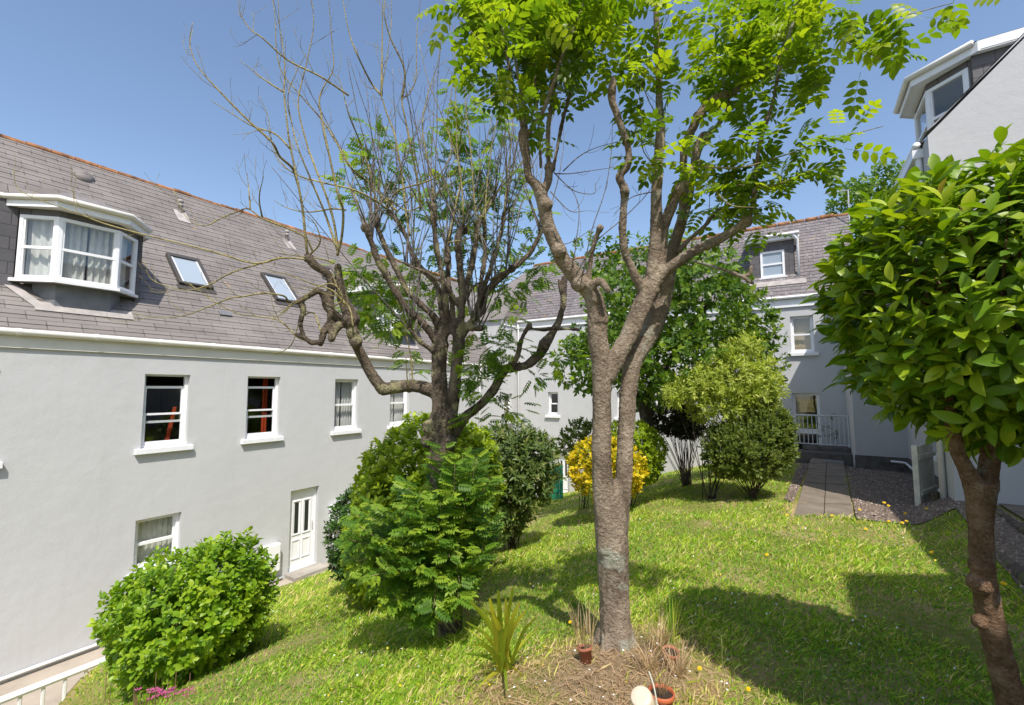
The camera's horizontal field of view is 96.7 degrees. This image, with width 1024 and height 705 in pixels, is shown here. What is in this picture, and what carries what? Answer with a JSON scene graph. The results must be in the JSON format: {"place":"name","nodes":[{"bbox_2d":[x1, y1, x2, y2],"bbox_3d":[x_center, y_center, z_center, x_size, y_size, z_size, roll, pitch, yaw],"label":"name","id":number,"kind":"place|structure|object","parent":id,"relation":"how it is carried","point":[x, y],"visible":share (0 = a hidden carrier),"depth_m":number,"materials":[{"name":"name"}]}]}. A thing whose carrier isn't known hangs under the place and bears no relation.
{"place":"outdoors","nodes":[
{"label":"outdoors","id":0,"kind":"place"},
{"bbox_2d":[0,563,331,704],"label":"pavement","id":1,"kind":"structure","parent":0,"point":[53,694],"depth_m":7.29,"materials":[{"name":"beige concrete"}]},
{"bbox_2d":[0,0,1023,289],"label":"sky","id":2,"kind":"structure","parent":0,"point":[107,83],"materials":[{"name":"blue"}]},
{"bbox_2d":[59,462,1023,704],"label":"ground","id":3,"kind":"structure","parent":0,"point":[925,626],"depth_m":4.00,"materials":[{"name":"green plant"}]},
{"bbox_2d":[0,657,107,704],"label":"railing","id":4,"kind":"object","parent":3,"relation":"on","point":[45,683],"visible":0.25,"depth_m":5.78,"materials":[{"name":"white metal"}]},
{"bbox_2d":[104,671,224,704],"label":"pink flower clump","id":5,"kind":"object","parent":3,"relation":"on","point":[135,699],"visible":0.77,"depth_m":4.04,"materials":[{"name":"pink plant"}]},
{"bbox_2d":[86,526,280,704],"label":"glossy bush","id":6,"kind":"object","parent":3,"relation":"on","point":[200,626],"visible":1,"depth_m":4.67,"materials":[{"name":"green plant"}]},
{"bbox_2d":[0,134,531,684],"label":"terraced house","id":7,"kind":"structure","parent":3,"relation":"on","point":[126,444],"depth_m":9.62,"materials":[{"name":"grey paint"}]},
{"bbox_2d":[126,512,178,579],"bbox_3d":[-7.096,3.801,9.069,0.360,1.080,0.970,-3,-5,32],"label":"window","id":8,"kind":"structure","parent":7,"relation":"in","point":[161,531],"depth_m":9.16,"materials":[{"name":"white plastic"}]},
{"bbox_2d":[134,374,193,454],"bbox_3d":[-7.112,1.231,9.296,0.410,1.560,0.990,-3,-5,32],"label":"window","id":9,"kind":"structure","parent":7,"relation":"in","point":[166,445],"depth_m":9.34,"materials":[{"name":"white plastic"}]},
{"bbox_2d":[165,252,216,293],"bbox_3d":[-7.985,-1.964,11.285,0.983,1.027,0.840,-3,-5,32],"label":"roof window","id":10,"kind":"structure","parent":7,"relation":"in","point":[184,268],"depth_m":11.24,"materials":[{"name":"grey"}]},
{"bbox_2d":[240,376,283,444],"bbox_3d":[-6.114,1.372,11.002,0.553,1.570,0.990,-3,-5,32],"label":"window","id":11,"kind":"structure","parent":7,"relation":"in","point":[250,438],"depth_m":11.16,"materials":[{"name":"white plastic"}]},
{"bbox_2d":[260,272,298,307],"bbox_3d":[-6.739,-1.823,13.284,1.018,1.062,0.840,-3,-5,32],"label":"roof window","id":12,"kind":"structure","parent":7,"relation":"in","point":[270,280],"depth_m":13.24,"materials":[{"name":"grey"}]},
{"bbox_2d":[288,486,315,570],"bbox_3d":[-5.440,4.494,11.726,0.110,1.980,0.790,-3,-5,32],"label":"door","id":13,"kind":"structure","parent":7,"relation":"in","point":[303,501],"depth_m":11.74,"materials":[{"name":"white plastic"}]},
{"bbox_2d":[320,266,334,279],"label":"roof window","id":14,"kind":"structure","parent":7,"relation":"in","point":[322,276],"depth_m":16.09,"materials":[{"name":"grey"}]},
{"bbox_2d":[331,379,361,435],"bbox_3d":[-4.782,1.532,12.951,0.392,1.540,0.980,-3,-5,32],"label":"window","id":15,"kind":"structure","parent":7,"relation":"in","point":[348,386],"depth_m":13.12,"materials":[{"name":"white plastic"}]},
{"bbox_2d":[387,380,406,429],"bbox_3d":[-3.695,1.669,14.666,0.392,1.540,1.010,-3,-5,32],"label":"window","id":16,"kind":"structure","parent":7,"relation":"in","point":[400,399],"depth_m":14.86,"materials":[{"name":"white plastic"}]},
{"bbox_2d":[504,394,510,423],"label":"window","id":17,"kind":"structure","parent":7,"relation":"in","point":[509,395],"depth_m":20.34,"materials":[{"name":"white plastic"}]},
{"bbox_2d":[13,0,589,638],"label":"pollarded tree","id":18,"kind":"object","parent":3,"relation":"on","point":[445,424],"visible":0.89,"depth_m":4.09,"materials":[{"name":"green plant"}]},
{"bbox_2d":[321,485,377,594],"bbox_3d":[-2.360,3.051,7.612,1.550,1.917,1.214,0,-5,-3],"label":"dark bush","id":19,"kind":"object","parent":3,"relation":"on","point":[334,558],"visible":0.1,"depth_m":7.34,"materials":[{"name":"green plant"}]},
{"bbox_2d":[332,441,508,635],"bbox_3d":[-0.800,1.591,3.929,1.513,1.732,1.168,0,-5,-4],"label":"sucker growth","id":20,"kind":"object","parent":3,"relation":"on","point":[429,556],"visible":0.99,"depth_m":3.71,"materials":[{"name":"green plant"}]},
{"bbox_2d":[339,411,506,609],"bbox_3d":[-1.310,2.244,6.612,2.378,2.776,2.199,-3,-5,32],"label":"privet bush","id":21,"kind":"object","parent":3,"relation":"on","point":[374,483],"visible":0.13,"depth_m":6.17,"materials":[{"name":"green plant"}]},
{"bbox_2d":[474,624,491,643],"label":"grass clump","id":22,"kind":"object","parent":3,"relation":"on","point":[482,636],"visible":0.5,"depth_m":3.67,"materials":[{"name":"green plant"}]},
{"bbox_2d":[464,587,537,690],"bbox_3d":[-0.088,1.764,2.924,0.504,0.753,0.762,0,-5,4],"label":"strap leaf plant","id":23,"kind":"object","parent":3,"relation":"on","point":[500,642],"visible":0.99,"depth_m":2.89,"materials":[{"name":"green plant"}]},
{"bbox_2d":[470,417,566,549],"bbox_3d":[-0.095,2.381,8.239,2.072,2.426,1.571,-2,-5,22],"label":"rhododendron","id":24,"kind":"object","parent":3,"relation":"on","point":[526,468],"visible":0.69,"depth_m":7.85,"materials":[{"name":"green plant"}]},
{"bbox_2d":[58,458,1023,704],"bbox_3d":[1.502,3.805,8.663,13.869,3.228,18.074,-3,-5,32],"label":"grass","id":25,"kind":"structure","parent":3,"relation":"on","point":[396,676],"depth_m":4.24,"materials":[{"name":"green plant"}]},
{"bbox_2d":[69,467,1023,704],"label":"lawn weeds","id":26,"kind":"object","parent":3,"relation":"on","point":[744,660],"visible":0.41,"depth_m":3.95,"materials":[{"name":"green plant"}]},
{"bbox_2d":[546,465,562,499],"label":"garden gate","id":27,"kind":"structure","parent":3,"relation":"on","point":[555,495],"depth_m":15.32,"materials":[{"name":"green wood"}]},
{"bbox_2d":[159,481,965,701],"bbox_3d":[-0.146,3.712,8.223,12.566,3.077,14.442,-1,-5,7],"label":"daisy scatter","id":28,"kind":"object","parent":3,"relation":"on","point":[641,636],"visible":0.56,"depth_m":3.53,"materials":[{"name":"white plant"}]},
{"bbox_2d":[119,522,1009,699],"bbox_3d":[0.146,3.810,8.387,11.591,2.897,13.738,-1,-5,9],"label":"buttercup scatter","id":29,"kind":"object","parent":3,"relation":"on","point":[585,627],"visible":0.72,"depth_m":3.62,"materials":[{"name":"yellow plant"}]},
{"bbox_2d":[555,416,592,509],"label":"leafy shrub","id":30,"kind":"object","parent":3,"relation":"on","point":[586,427],"visible":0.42,"depth_m":11.47,"materials":[{"name":"green plant"}]},
{"bbox_2d":[564,600,596,640],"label":"grass clump","id":31,"kind":"object","parent":3,"relation":"on","point":[574,627],"visible":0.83,"depth_m":3.40,"materials":[{"name":"plant"}]},
{"bbox_2d":[577,644,591,664],"bbox_3d":[0.481,1.991,3.011,0.102,0.112,0.102,-3,-5,32],"label":"plant pot","id":32,"kind":"object","parent":3,"relation":"on","point":[585,654],"visible":0.88,"depth_m":2.97,"materials":[{"name":"ceramic"}]},
{"bbox_2d":[569,595,602,648],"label":"potted grass","id":33,"kind":"object","parent":32,"relation":"in","point":[587,630],"depth_m":3.02,"materials":[{"name":"plant"}]},
{"bbox_2d":[187,583,994,704],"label":"dry thatch","id":34,"kind":"object","parent":3,"relation":"on","point":[509,679],"visible":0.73,"depth_m":2.83,"materials":[{"name":"plant"}]},
{"bbox_2d":[564,435,649,501],"bbox_3d":[1.899,2.508,9.197,1.694,1.743,1.709,-3,-5,32],"label":"yellow shrub","id":35,"kind":"object","parent":3,"relation":"on","point":[583,483],"visible":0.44,"depth_m":8.90,"materials":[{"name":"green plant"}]},
{"bbox_2d":[611,418,668,506],"bbox_3d":[2.574,2.401,9.884,1.649,2.012,1.648,-3,-5,32],"label":"round bush","id":36,"kind":"object","parent":3,"relation":"on","point":[655,453],"visible":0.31,"depth_m":9.50,"materials":[{"name":"green plant"}]},
{"bbox_2d":[630,685,655,704],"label":"fallen pot","id":37,"kind":"object","parent":3,"relation":"on","point":[641,695],"visible":0.96,"depth_m":2.28,"materials":[{"name":"white ceramic"}]},
{"bbox_2d":[625,637,666,672],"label":"grass clump","id":38,"kind":"object","parent":3,"relation":"on","point":[650,663],"visible":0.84,"depth_m":2.87,"materials":[{"name":"plant"}]},
{"bbox_2d":[648,671,657,704],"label":"garden cane","id":39,"kind":"object","parent":3,"relation":"on","point":[653,687],"visible":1,"depth_m":2.28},
{"bbox_2d":[634,605,678,654],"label":"grass clump","id":40,"kind":"object","parent":3,"relation":"on","point":[662,631],"visible":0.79,"depth_m":3.13,"materials":[{"name":"plant"}]},
{"bbox_2d":[648,683,674,704],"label":"plant pot","id":41,"kind":"object","parent":3,"relation":"on","point":[668,698],"visible":0.69,"depth_m":2.51,"materials":[{"name":"ceramic"}]},
{"bbox_2d":[632,636,684,695],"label":"potted grass","id":42,"kind":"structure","parent":41,"relation":"in","point":[660,679],"depth_m":2.54,"materials":[{"name":"plant"}]},
{"bbox_2d":[660,589,679,646],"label":"grass clump","id":43,"kind":"object","parent":3,"relation":"on","point":[671,628],"visible":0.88,"depth_m":3.23,"materials":[{"name":"green plant"}]},
{"bbox_2d":[548,226,792,482],"bbox_3d":[3.754,-0.007,10.582,5.716,6.177,4.213,-1,-5,11],"label":"broadleaf tree","id":44,"kind":"object","parent":3,"relation":"on","point":[684,341],"visible":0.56,"depth_m":10.05,"materials":[{"name":"green plant"}]},
{"bbox_2d":[662,645,679,665],"bbox_3d":[1.024,1.968,2.929,0.109,0.114,0.108,-3,-5,32],"label":"plant pot","id":45,"kind":"object","parent":3,"relation":"on","point":[672,648],"visible":0.63,"depth_m":2.93,"materials":[{"name":"ceramic"}]},
{"bbox_2d":[655,638,704,678],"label":"grass clump","id":46,"kind":"object","parent":3,"relation":"on","point":[678,666],"visible":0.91,"depth_m":2.84,"materials":[{"name":"plant"}]},
{"bbox_2d":[508,213,852,493],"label":"rendered house","id":47,"kind":"structure","parent":3,"relation":"on","point":[786,273],"depth_m":16.43,"materials":[{"name":"grey paint"}]},
{"bbox_2d":[545,392,559,417],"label":"window","id":48,"kind":"structure","parent":47,"relation":"in","point":[551,414],"depth_m":19.68,"materials":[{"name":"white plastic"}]},
{"bbox_2d":[557,454,568,492],"bbox_3d":[2.203,5.124,19.261,0.630,1.640,0.080,-3,-5,32],"label":"door","id":49,"kind":"structure","parent":47,"relation":"in","point":[565,470],"depth_m":19.20,"materials":[{"name":"white plastic"}]},
{"bbox_2d":[614,392,619,419],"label":"window","id":50,"kind":"structure","parent":47,"relation":"in","point":[616,418],"depth_m":18.14,"materials":[{"name":"white plastic"}]},
{"bbox_2d":[788,315,818,355],"bbox_3d":[9.550,-0.544,14.972,0.840,1.320,0.345,-3,-5,32],"label":"window","id":51,"kind":"structure","parent":47,"relation":"in","point":[802,341],"depth_m":15.08,"materials":[{"name":"white plastic"}]},
{"bbox_2d":[792,393,820,449],"bbox_3d":[9.595,2.341,14.795,0.740,2.040,0.100,-3,-5,32],"label":"door","id":52,"kind":"structure","parent":47,"relation":"in","point":[793,394],"depth_m":14.70,"materials":[{"name":"white plastic"}]},
{"bbox_2d":[826,189,849,224],"bbox_3d":[11.538,-4.979,16.190,0.741,1.636,0.447,-4,-6,44],"label":"tv aerial","id":53,"kind":"object","parent":47,"relation":"attached to","point":[848,199],"visible":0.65,"depth_m":16.11,"materials":[{"name":"silver metal"}]},
{"bbox_2d":[651,402,710,485],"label":"bronze shrub","id":54,"kind":"object","parent":3,"relation":"on","point":[673,426],"visible":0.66,"depth_m":10.77,"materials":[{"name":"brown plant"}]},
{"bbox_2d":[415,0,999,652],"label":"ash tree","id":55,"kind":"object","parent":3,"relation":"on","point":[549,36],"visible":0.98,"depth_m":2.98,"materials":[{"name":"green plant"}]},
{"bbox_2d":[657,330,790,499],"bbox_3d":[4.123,1.220,8.848,2.475,3.353,1.602,2,-5,-21],"label":"acer shrub","id":56,"kind":"object","parent":3,"relation":"on","point":[745,386],"visible":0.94,"depth_m":8.65,"materials":[{"name":"green plant"}]},
{"bbox_2d":[697,396,800,499],"bbox_3d":[4.450,1.802,8.588,1.714,1.996,1.707,-3,-5,32],"label":"olive shrub","id":57,"kind":"object","parent":3,"relation":"on","point":[744,445],"visible":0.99,"depth_m":8.31,"materials":[{"name":"green plant"}]},
{"bbox_2d":[758,643,769,686],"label":"grass stalk","id":58,"kind":"object","parent":3,"relation":"on","point":[763,663],"depth_m":2.77,"materials":[{"name":"green plant"}]},
{"bbox_2d":[784,463,808,501],"bbox_3d":[6.814,2.977,10.829,0.220,0.186,6.654,-3,-6,35],"label":"gravel bed","id":59,"kind":"object","parent":3,"relation":"on","point":[793,492],"visible":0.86,"depth_m":9.90,"materials":[{"name":"grey gravel"}]},
{"bbox_2d":[803,660,811,704],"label":"grass stalk","id":60,"kind":"object","parent":3,"relation":"on","point":[805,681],"depth_m":2.61,"materials":[{"name":"green plant"}]},
{"bbox_2d":[819,669,823,704],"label":"grass stalk","id":61,"kind":"object","parent":3,"relation":"on","point":[820,684],"depth_m":2.61,"materials":[{"name":"green plant"}]},
{"bbox_2d":[793,444,853,466],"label":"garden steps","id":62,"kind":"structure","parent":3,"relation":"on","point":[842,453],"depth_m":13.48,"materials":[{"name":"grey concrete"}]},
{"bbox_2d":[793,414,850,447],"bbox_3d":[9.448,2.472,13.895,1.412,1.136,0.052,-3,-5,32],"label":"railing","id":63,"kind":"object","parent":62,"relation":"on","point":[829,416],"visible":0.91,"depth_m":13.84,"materials":[{"name":"white metal"}]},
{"bbox_2d":[810,406,838,440],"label":"climbing shrub","id":64,"kind":"object","parent":3,"relation":"on","point":[824,430],"visible":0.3,"depth_m":14.31,"materials":[{"name":"green plant"}]},
{"bbox_2d":[822,158,905,238],"bbox_3d":[27.990,-4.389,33.512,9.347,19.885,6.058,0,-5,5],"label":"distant tree","id":65,"kind":"object","parent":3,"relation":"on","point":[869,185],"visible":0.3,"depth_m":33.24,"materials":[{"name":"green plant"}]},
{"bbox_2d":[845,466,954,523],"bbox_3d":[7.952,2.714,9.664,1.303,0.493,7.208,-3,-6,35],"label":"gravel bed","id":66,"kind":"object","parent":3,"relation":"on","point":[931,511],"visible":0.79,"depth_m":8.19,"materials":[{"name":"grey gravel"}]},
{"bbox_2d":[785,464,1023,587],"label":"gravel stones","id":67,"kind":"object","parent":66,"relation":"on","point":[899,483],"visible":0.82,"depth_m":8.38,"materials":[{"name":"grey gravel"}]},
{"bbox_2d":[911,444,938,505],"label":"picket gate","id":68,"kind":"structure","parent":66,"relation":"on","point":[925,486],"depth_m":7.85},
{"bbox_2d":[798,123,1023,704],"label":"clipped laurel","id":69,"kind":"object","parent":3,"relation":"on","point":[939,354],"visible":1,"depth_m":2.00,"materials":[{"name":"green plant"}]},
{"bbox_2d":[843,27,1023,504],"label":"gabled house","id":70,"kind":"structure","parent":3,"relation":"on","point":[963,102],"depth_m":7.34,"materials":[{"name":"white paint"}]},
{"bbox_2d":[931,493,937,501],"bbox_3d":[6.851,2.432,7.370,0.086,0.280,0.090,-3,-5,32],"label":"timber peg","id":71,"kind":"object","parent":3,"relation":"on","point":[934,497],"visible":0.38,"depth_m":7.35,"materials":[{"name":"wood"}]},
{"bbox_2d":[948,498,1023,590],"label":"gravel bed","id":72,"kind":"object","parent":3,"relation":"on","point":[1017,544],"visible":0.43,"depth_m":4.98,"materials":[{"name":"grey gravel"}]},
{"bbox_2d":[996,509,1023,534],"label":"log edging","id":73,"kind":"object","parent":3,"relation":"on","point":[1018,526],"visible":0.69,"depth_m":5.50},
{"bbox_2d":[997,551,1023,585],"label":"log edging","id":74,"kind":"object","parent":3,"relation":"on","point":[1017,571],"visible":0.13,"depth_m":4.40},
{"bbox_2d":[794,458,853,518],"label":"path","id":75,"kind":"structure","parent":0,"point":[834,497],"depth_m":8.99,"materials":[{"name":"concrete"}]},
{"bbox_2d":[824,460,842,462],"bbox_3d":[8.945,3.031,12.659,0.436,0.008,0.472,-3,-6,35],"label":"drain cover","id":76,"kind":"object","parent":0,"point":[833,461],"visible":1,"depth_m":12.62,"materials":[{"name":"grey metal"}]},
{"bbox_2d":[999,503,1023,517],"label":"terrace paving","id":77,"kind":"structure","parent":0,"point":[1018,510],"depth_m":6.34,"materials":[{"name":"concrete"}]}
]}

